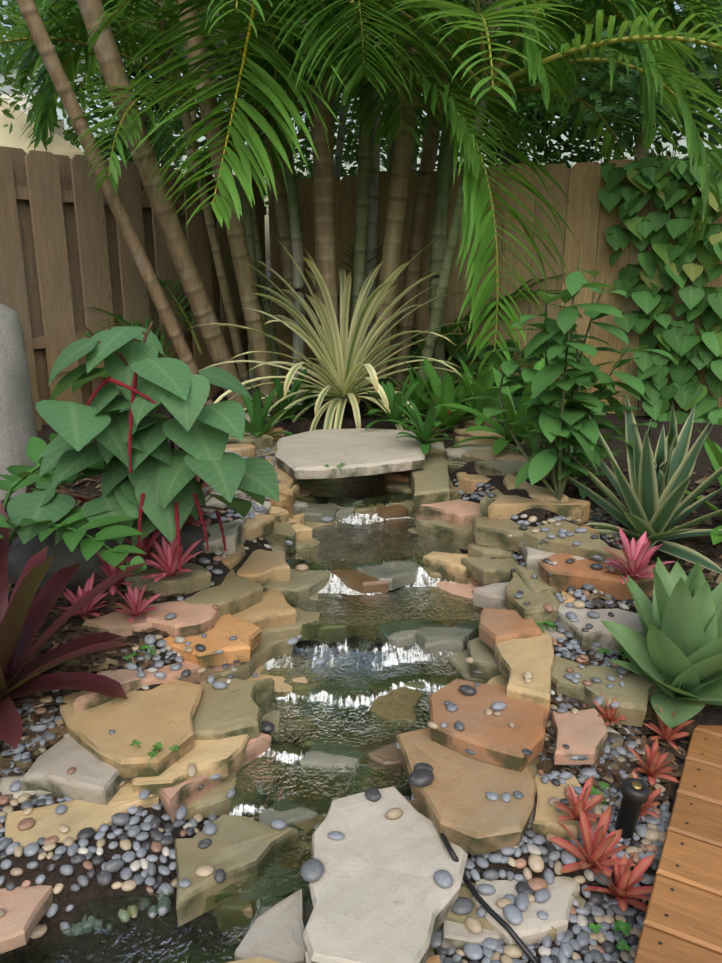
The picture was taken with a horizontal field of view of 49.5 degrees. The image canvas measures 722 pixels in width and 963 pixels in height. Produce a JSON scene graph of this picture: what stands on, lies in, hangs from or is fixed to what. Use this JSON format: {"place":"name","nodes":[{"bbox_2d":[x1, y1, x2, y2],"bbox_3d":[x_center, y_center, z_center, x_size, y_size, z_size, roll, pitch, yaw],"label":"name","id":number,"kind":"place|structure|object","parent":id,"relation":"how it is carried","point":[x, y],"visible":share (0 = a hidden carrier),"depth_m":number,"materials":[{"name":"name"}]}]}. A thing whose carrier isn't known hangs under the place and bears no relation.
{"place":"outdoors","nodes":[
{"label":"outdoors","id":0,"kind":"place"},
{"bbox_2d":[0,97,83,158],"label":"house wall","id":1,"kind":"structure","parent":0,"point":[59,145],"depth_m":7.32,"materials":[{"name":"beige paint"}]},
{"bbox_2d":[0,54,147,137],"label":"neighbour house roof","id":2,"kind":"structure","parent":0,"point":[57,131],"depth_m":8.84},
{"bbox_2d":[0,474,482,962],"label":"stream water","id":3,"kind":"structure","parent":0,"point":[326,707],"depth_m":2.15,"materials":[{"name":"green liquid"}]},
{"bbox_2d":[0,260,721,962],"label":"ground","id":4,"kind":"structure","parent":0,"point":[66,896],"depth_m":2.51,"materials":[{"name":"brown soil"}]},
{"bbox_2d":[0,303,39,501],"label":"boulder","id":5,"kind":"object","parent":4,"relation":"on","point":[18,429],"depth_m":3.20,"materials":[{"name":"grey stone"}]},
{"bbox_2d":[8,509,210,594],"bbox_3d":[-0.809,0.216,2.567,0.663,0.313,0.336,-11,19,-33],"label":"lava boulder","id":6,"kind":"object","parent":4,"relation":"on","point":[20,554],"visible":0.17,"depth_m":2.37,"materials":[{"name":"black stone"}]},
{"bbox_2d":[7,322,278,545],"bbox_3d":[-0.627,-0.144,2.416,0.794,0.696,0.846,0,16,1],"label":"large-leaved plant","id":7,"kind":"object","parent":4,"relation":"on","point":[162,477],"depth_m":2.20,"materials":[{"name":"green plant"}]},
{"bbox_2d":[72,372,225,569],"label":"stems","id":8,"kind":"object","parent":7,"relation":"attached to","point":[133,389],"visible":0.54,"depth_m":2.22,"materials":[{"name":"red plant"}]},
{"bbox_2d":[16,0,502,414],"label":"bamboo stems","id":9,"kind":"object","parent":4,"relation":"on","point":[243,237],"visible":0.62,"depth_m":4.54,"materials":[{"name":"brown plant"}]},
{"bbox_2d":[0,0,721,387],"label":"palm fronds","id":10,"kind":"object","parent":9,"relation":"on","point":[276,32],"visible":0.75,"depth_m":3.69,"materials":[{"name":"green plant"}]},
{"bbox_2d":[0,0,646,352],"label":"neighbour palms","id":11,"kind":"object","parent":4,"relation":"on","point":[639,138],"visible":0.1,"depth_m":6.70,"materials":[{"name":"green plant"}]},
{"bbox_2d":[0,412,659,962],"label":"flagstones","id":12,"kind":"object","parent":4,"relation":"on","point":[378,894],"visible":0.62,"depth_m":1.97,"materials":[{"name":"beige stone"}]},
{"bbox_2d":[185,232,484,430],"bbox_3d":[-0.152,-0.701,4.298,1.680,1.273,1.657,0,16,1],"label":"spider plant","id":13,"kind":"object","parent":4,"relation":"on","point":[343,359],"visible":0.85,"depth_m":4.15,"materials":[{"name":"green plant"}]},
{"bbox_2d":[0,447,670,962],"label":"pebbles","id":14,"kind":"object","parent":4,"relation":"on","point":[650,833],"visible":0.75,"depth_m":1.70,"materials":[{"name":"grey stone"}]},
{"bbox_2d":[440,833,538,962],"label":"black cable","id":15,"kind":"object","parent":14,"relation":"on","point":[505,925],"visible":0.88,"depth_m":1.52,"materials":[{"name":"plastic"}]},
{"bbox_2d":[614,778,649,840],"bbox_3d":[0.582,0.718,1.686,0.066,0.156,0.058,0,16,1],"label":"garden light","id":16,"kind":"object","parent":14,"relation":"on","point":[634,800],"visible":0.73,"depth_m":1.67,"materials":[{"name":"black metal"}]},
{"bbox_2d":[631,781,641,788],"bbox_3d":[0.587,0.647,1.665,0.022,0.007,0.022,0,16,1],"label":"bulb","id":17,"kind":"object","parent":16,"relation":"attached to","point":[636,785],"visible":1,"depth_m":1.66,"materials":[{"name":"yellow glass"}]},
{"bbox_2d":[349,394,360,417],"bbox_3d":[-0.033,-0.391,4.273,0.062,0.183,0.110,0,16,1],"label":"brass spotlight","id":18,"kind":"object","parent":4,"relation":"on","point":[358,398],"visible":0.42,"depth_m":4.22,"materials":[{"name":"metal"}]},
{"bbox_2d":[243,501,474,927],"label":"stream bed stones","id":19,"kind":"object","parent":4,"relation":"on","point":[399,703],"visible":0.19,"depth_m":2.43,"materials":[{"name":"brown stone"}]},
{"bbox_2d":[0,146,721,430],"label":"fence","id":20,"kind":"object","parent":4,"relation":"on","point":[65,253],"visible":0.23,"depth_m":4.60,"materials":[{"name":"brown wood"}]},
{"bbox_2d":[0,355,721,912],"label":"bromeliad plants","id":21,"kind":"object","parent":4,"relation":"on","point":[22,617],"visible":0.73,"depth_m":2.14,"materials":[{"name":"red plant"}]},
{"bbox_2d":[0,463,721,806],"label":"mulch chips","id":22,"kind":"object","parent":4,"relation":"on","point":[547,766],"visible":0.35,"depth_m":2.07,"materials":[{"name":"brown wood"}]},
{"bbox_2d":[0,394,721,727],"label":"agave plants","id":23,"kind":"object","parent":22,"relation":"on","point":[675,654],"visible":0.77,"depth_m":2.19,"materials":[{"name":"green plant"}]},
{"bbox_2d":[0,0,721,259],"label":"tree","id":24,"kind":"object","parent":4,"relation":"on","point":[528,122],"depth_m":7.02,"materials":[{"name":"green plant"}]},
{"bbox_2d":[123,462,631,951],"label":"weeds","id":25,"kind":"object","parent":4,"relation":"on","point":[622,926],"visible":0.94,"depth_m":1.81,"materials":[{"name":"green plant"}]},
{"bbox_2d":[396,147,721,424],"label":"climbing vine","id":26,"kind":"object","parent":4,"relation":"on","point":[665,266],"depth_m":4.34,"materials":[{"name":"green plant"}]},
{"bbox_2d":[462,254,673,499],"bbox_3d":[0.711,-0.355,2.761,0.698,0.859,0.562,0,16,1],"label":"shrub","id":27,"kind":"object","parent":4,"relation":"on","point":[580,427],"depth_m":2.73,"materials":[{"name":"green plant"}]},
{"bbox_2d":[633,725,721,962],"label":"deck","id":28,"kind":"structure","parent":4,"relation":"on","point":[682,922],"depth_m":1.55,"materials":[{"name":"brown wood"}]},
{"bbox_2d":[0,1,721,259],"label":"sky","id":29,"kind":"structure","parent":0,"point":[682,142],"materials":[{"name":"white"}]}
]}

